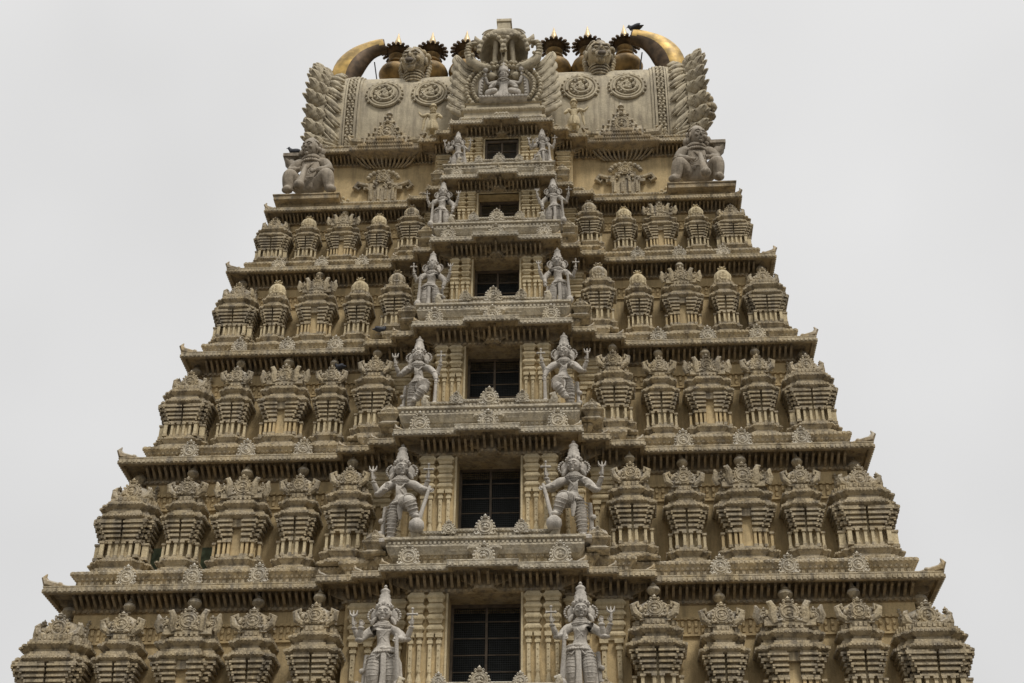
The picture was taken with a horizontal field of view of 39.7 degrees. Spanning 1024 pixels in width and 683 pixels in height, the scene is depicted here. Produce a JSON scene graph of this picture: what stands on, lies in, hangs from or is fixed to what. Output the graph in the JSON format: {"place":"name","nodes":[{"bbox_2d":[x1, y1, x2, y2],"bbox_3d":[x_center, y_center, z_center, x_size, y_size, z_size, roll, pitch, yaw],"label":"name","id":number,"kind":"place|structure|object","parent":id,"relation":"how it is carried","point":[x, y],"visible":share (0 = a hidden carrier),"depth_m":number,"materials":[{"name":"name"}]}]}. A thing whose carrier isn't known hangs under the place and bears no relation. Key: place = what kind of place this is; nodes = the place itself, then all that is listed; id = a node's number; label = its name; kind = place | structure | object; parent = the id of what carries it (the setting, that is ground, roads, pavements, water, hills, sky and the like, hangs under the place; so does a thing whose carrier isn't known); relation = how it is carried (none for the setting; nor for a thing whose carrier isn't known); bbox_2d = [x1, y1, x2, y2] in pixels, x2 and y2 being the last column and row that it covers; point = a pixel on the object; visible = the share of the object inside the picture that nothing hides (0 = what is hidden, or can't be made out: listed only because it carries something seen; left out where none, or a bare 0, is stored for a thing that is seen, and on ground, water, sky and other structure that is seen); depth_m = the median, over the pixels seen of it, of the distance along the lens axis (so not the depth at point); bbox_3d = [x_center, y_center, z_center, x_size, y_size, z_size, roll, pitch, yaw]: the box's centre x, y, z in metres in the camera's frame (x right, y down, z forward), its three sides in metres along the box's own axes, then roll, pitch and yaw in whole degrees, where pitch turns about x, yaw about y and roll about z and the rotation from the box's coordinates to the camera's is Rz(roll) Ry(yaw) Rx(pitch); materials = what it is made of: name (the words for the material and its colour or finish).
{"place":"outdoors","nodes":[
{"label":"outdoors","id":0,"kind":"place"},
{"bbox_2d":[10,18,974,682],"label":"temple tower","id":1,"kind":"structure","parent":0,"point":[746,510],"depth_m":37.49,"materials":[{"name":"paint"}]},
{"bbox_2d":[273,137,341,207],"bbox_3d":[-6.562,-5.637,46.467,2.173,2.923,1.476,-1,-33,3],"label":"squatting guardian statue","id":2,"kind":"object","parent":1,"relation":"on","point":[312,182],"visible":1,"depth_m":45.93,"materials":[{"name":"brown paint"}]},
{"bbox_2d":[286,147,299,152],"bbox_3d":[-7.225,-6.313,47.138,0.573,0.376,0.208,-1,-33,3],"label":"pigeon","id":3,"kind":"object","parent":2,"relation":"on","point":[291,150],"visible":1,"depth_m":47.05,"materials":[{"name":"grey"}]},
{"bbox_2d":[335,363,345,370],"bbox_3d":[-4.862,0.709,40.132,0.459,0.301,0.167,-19,-38,28],"label":"pigeon","id":4,"kind":"object","parent":1,"relation":"on","point":[339,367],"visible":1,"depth_m":40.07,"materials":[{"name":"grey"}]},
{"bbox_2d":[372,326,386,331],"bbox_3d":[-3.783,-0.362,40.874,0.487,0.320,0.177,10,-34,-14],"label":"pigeon","id":5,"kind":"object","parent":1,"relation":"on","point":[378,328],"visible":1,"depth_m":40.80,"materials":[{"name":"grey"}]},
{"bbox_2d":[349,585,417,682],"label":"guardian statue","id":6,"kind":"object","parent":1,"relation":"on","point":[382,663],"visible":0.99,"depth_m":32.64,"materials":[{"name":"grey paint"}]},
{"bbox_2d":[379,34,408,78],"bbox_3d":[-4.299,-10.528,53.139,1.294,2.788,1.294,-1,-33,3],"label":"kalasha finial","id":7,"kind":"object","parent":1,"relation":"on","point":[389,69],"visible":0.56,"depth_m":52.79,"materials":[{"name":"gold metal"}]},
{"bbox_2d":[369,444,433,553],"bbox_3d":[-2.773,3.775,35.596,1.711,2.918,0.999,-1,-33,3],"label":"guardian statue","id":8,"kind":"object","parent":1,"relation":"on","point":[400,482],"visible":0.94,"depth_m":35.48,"materials":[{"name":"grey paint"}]},
{"bbox_2d":[392,337,445,406],"bbox_3d":[-2.520,0.906,38.218,1.464,2.563,0.721,-1,-33,3],"label":"guardian statue","id":9,"kind":"object","parent":1,"relation":"on","point":[419,359],"visible":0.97,"depth_m":38.11,"materials":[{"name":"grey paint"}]},
{"bbox_2d":[418,103,442,135],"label":"attendant statue","id":10,"kind":"object","parent":1,"relation":"on","point":[432,126],"visible":0.99,"depth_m":47.44,"materials":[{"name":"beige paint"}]},
{"bbox_2d":[410,251,452,306],"bbox_3d":[-2.316,-1.733,40.782,1.249,2.188,0.610,-1,-33,3],"label":"guardian statue","id":11,"kind":"object","parent":1,"relation":"on","point":[431,274],"visible":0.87,"depth_m":40.73,"materials":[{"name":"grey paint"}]},
{"bbox_2d":[418,33,447,76],"bbox_3d":[-3.002,-10.562,53.070,1.294,2.788,1.294,-1,-33,3],"label":"kalasha finial","id":12,"kind":"object","parent":1,"relation":"on","point":[435,50],"visible":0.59,"depth_m":52.86,"materials":[{"name":"gold metal"}]},
{"bbox_2d":[424,182,460,235],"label":"guardian statue","id":13,"kind":"object","parent":1,"relation":"on","point":[440,212],"visible":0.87,"depth_m":43.16,"materials":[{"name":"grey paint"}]},
{"bbox_2d":[443,131,472,163],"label":"guardian statue","id":14,"kind":"object","parent":1,"relation":"on","point":[457,144],"visible":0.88,"depth_m":45.02,"materials":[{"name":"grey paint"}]},
{"bbox_2d":[448,31,479,76],"bbox_3d":[-1.704,-10.595,53.002,1.294,2.788,1.294,-1,-33,3],"label":"kalasha finial","id":15,"kind":"object","parent":1,"relation":"on","point":[457,48],"visible":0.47,"depth_m":52.92,"materials":[{"name":"gold metal"}]},
{"bbox_2d":[478,62,528,103],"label":"seated deity statue","id":16,"kind":"object","parent":1,"relation":"on","point":[504,93],"visible":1,"depth_m":47.84,"materials":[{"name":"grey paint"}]},
{"bbox_2d":[527,129,556,160],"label":"guardian statue","id":17,"kind":"object","parent":1,"relation":"on","point":[542,141],"visible":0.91,"depth_m":44.87,"materials":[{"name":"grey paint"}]},
{"bbox_2d":[535,178,571,232],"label":"guardian statue","id":18,"kind":"object","parent":1,"relation":"on","point":[553,196],"visible":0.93,"depth_m":42.98,"materials":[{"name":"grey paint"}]},
{"bbox_2d":[541,28,571,72],"bbox_3d":[1.571,-10.680,52.830,1.294,2.788,1.294,-1,-33,3],"label":"kalasha finial","id":19,"kind":"object","parent":1,"relation":"on","point":[560,47],"visible":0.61,"depth_m":52.66,"materials":[{"name":"gold metal"}]},
{"bbox_2d":[536,248,578,303],"bbox_3d":[1.314,-1.827,40.591,1.249,2.188,0.610,-1,-33,3],"label":"guardian statue","id":20,"kind":"object","parent":1,"relation":"on","point":[559,287],"visible":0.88,"depth_m":40.55,"materials":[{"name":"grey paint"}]},
{"bbox_2d":[536,333,589,404],"bbox_3d":[1.384,0.804,38.012,1.464,2.563,0.721,-1,-33,3],"label":"guardian statue","id":21,"kind":"object","parent":1,"relation":"on","point":[563,356],"visible":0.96,"depth_m":37.90,"materials":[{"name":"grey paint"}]},
{"bbox_2d":[538,440,605,546],"bbox_3d":[1.511,3.664,35.370,1.706,2.918,0.999,-1,-33,3],"label":"guardian statue","id":22,"kind":"object","parent":1,"relation":"on","point":[574,469],"visible":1,"depth_m":35.23,"materials":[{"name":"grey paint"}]},
{"bbox_2d":[564,98,588,130],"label":"attendant statue","id":23,"kind":"object","parent":1,"relation":"on","point":[573,123],"visible":1,"depth_m":47.15,"materials":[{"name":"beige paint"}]},
{"bbox_2d":[545,582,614,682],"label":"guardian statue","id":24,"kind":"object","parent":1,"relation":"on","point":[578,657],"visible":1,"depth_m":32.35,"materials":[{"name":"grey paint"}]},
{"bbox_2d":[571,26,600,71],"bbox_3d":[2.828,-10.713,52.763,1.294,2.788,1.294,-1,-33,3],"label":"kalasha finial","id":25,"kind":"object","parent":1,"relation":"on","point":[580,45],"visible":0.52,"depth_m":52.59,"materials":[{"name":"gold metal"}]},
{"bbox_2d":[609,25,642,70],"bbox_3d":[4.186,-10.748,52.692,1.294,2.788,1.294,-1,-33,3],"label":"kalasha finial","id":26,"kind":"object","parent":1,"relation":"on","point":[626,58],"visible":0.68,"depth_m":52.29,"materials":[{"name":"gold metal"}]},
{"bbox_2d":[627,23,643,30],"bbox_3d":[4.472,-11.427,51.667,0.717,0.470,0.261,-19,-38,28],"label":"crow","id":27,"kind":"object","parent":1,"relation":"on","point":[637,26],"visible":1,"depth_m":51.55,"materials":[{"name":"black"}]},
{"bbox_2d":[667,125,735,193],"bbox_3d":[6.016,-5.939,45.788,2.173,2.923,1.476,-1,-33,3],"label":"squatting guardian statue","id":28,"kind":"object","parent":1,"relation":"on","point":[693,169],"visible":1,"depth_m":45.25,"materials":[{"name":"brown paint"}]},
{"bbox_2d":[0,0,1023,682],"label":"sky","id":29,"kind":"structure","parent":0,"point":[878,145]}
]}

